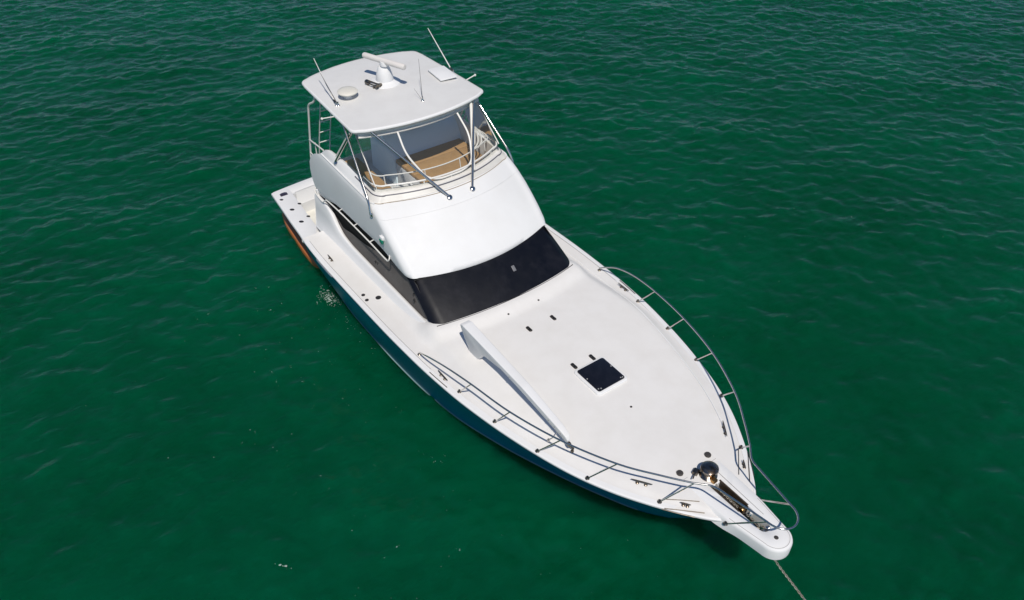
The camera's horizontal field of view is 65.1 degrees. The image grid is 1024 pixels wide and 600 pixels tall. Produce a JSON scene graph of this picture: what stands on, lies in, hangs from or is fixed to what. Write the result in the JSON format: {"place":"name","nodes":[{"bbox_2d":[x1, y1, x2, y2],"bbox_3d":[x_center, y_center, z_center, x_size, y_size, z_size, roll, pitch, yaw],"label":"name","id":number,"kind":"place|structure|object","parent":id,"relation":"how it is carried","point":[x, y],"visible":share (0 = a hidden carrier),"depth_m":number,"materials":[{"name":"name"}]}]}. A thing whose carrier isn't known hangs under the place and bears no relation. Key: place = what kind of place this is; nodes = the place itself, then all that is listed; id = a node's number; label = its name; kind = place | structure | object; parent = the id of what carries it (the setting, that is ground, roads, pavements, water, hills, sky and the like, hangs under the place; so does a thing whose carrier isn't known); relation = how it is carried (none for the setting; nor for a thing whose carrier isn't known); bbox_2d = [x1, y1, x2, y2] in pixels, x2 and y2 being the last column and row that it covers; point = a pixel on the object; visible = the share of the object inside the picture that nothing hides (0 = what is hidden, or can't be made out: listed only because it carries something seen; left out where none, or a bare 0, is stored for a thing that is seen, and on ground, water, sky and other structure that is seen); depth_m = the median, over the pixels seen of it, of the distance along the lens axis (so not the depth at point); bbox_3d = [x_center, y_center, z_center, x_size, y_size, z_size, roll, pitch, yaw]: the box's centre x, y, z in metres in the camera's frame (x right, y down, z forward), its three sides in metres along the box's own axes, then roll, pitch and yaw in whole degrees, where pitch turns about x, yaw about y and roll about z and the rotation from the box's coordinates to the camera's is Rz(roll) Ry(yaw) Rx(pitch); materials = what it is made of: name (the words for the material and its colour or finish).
{"place":"outdoors","nodes":[
{"label":"outdoors","id":0,"kind":"place"},
{"bbox_2d":[0,0,1023,599],"bbox_3d":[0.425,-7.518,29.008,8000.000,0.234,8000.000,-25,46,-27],"label":"water","id":1,"kind":"structure","parent":0,"point":[804,218],"depth_m":20.20,"materials":[{"name":"green liquid"}]},
{"bbox_2d":[318,285,339,306],"bbox_3d":[-3.989,0.520,19.431,0.629,0.109,3.196,-25,46,-27],"label":"foam","id":2,"kind":"object","parent":1,"relation":"on","point":[328,297],"visible":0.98,"depth_m":20.17,"materials":[{"name":"white"}]},
{"bbox_2d":[271,29,798,559],"bbox_3d":[-0.376,-0.771,17.090,5.244,6.425,16.057,-25,46,-27],"label":"motor yacht","id":3,"kind":"object","parent":1,"relation":"on","point":[473,289],"visible":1,"depth_m":16.66,"materials":[{"name":"white plastic"}]},
{"bbox_2d":[738,506,760,529],"bbox_3d":[3.876,3.592,13.010,0.140,0.255,0.571,-25,46,-27],"label":"anchor","id":4,"kind":"object","parent":3,"relation":"attached to","point":[741,509],"visible":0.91,"depth_m":13.04,"materials":[{"name":"silver metal"}]},
{"bbox_2d":[715,483,805,599],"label":"anchor chain","id":5,"kind":"object","parent":3,"relation":"attached to","point":[778,565],"visible":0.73,"depth_m":12.86,"materials":[{"name":"grey metal"}]},
{"bbox_2d":[168,63,943,598],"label":"floating flecks","id":6,"kind":"object","parent":1,"relation":"on","point":[318,351],"visible":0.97,"depth_m":15.59,"materials":[{"name":"grey plastic"}]}
]}

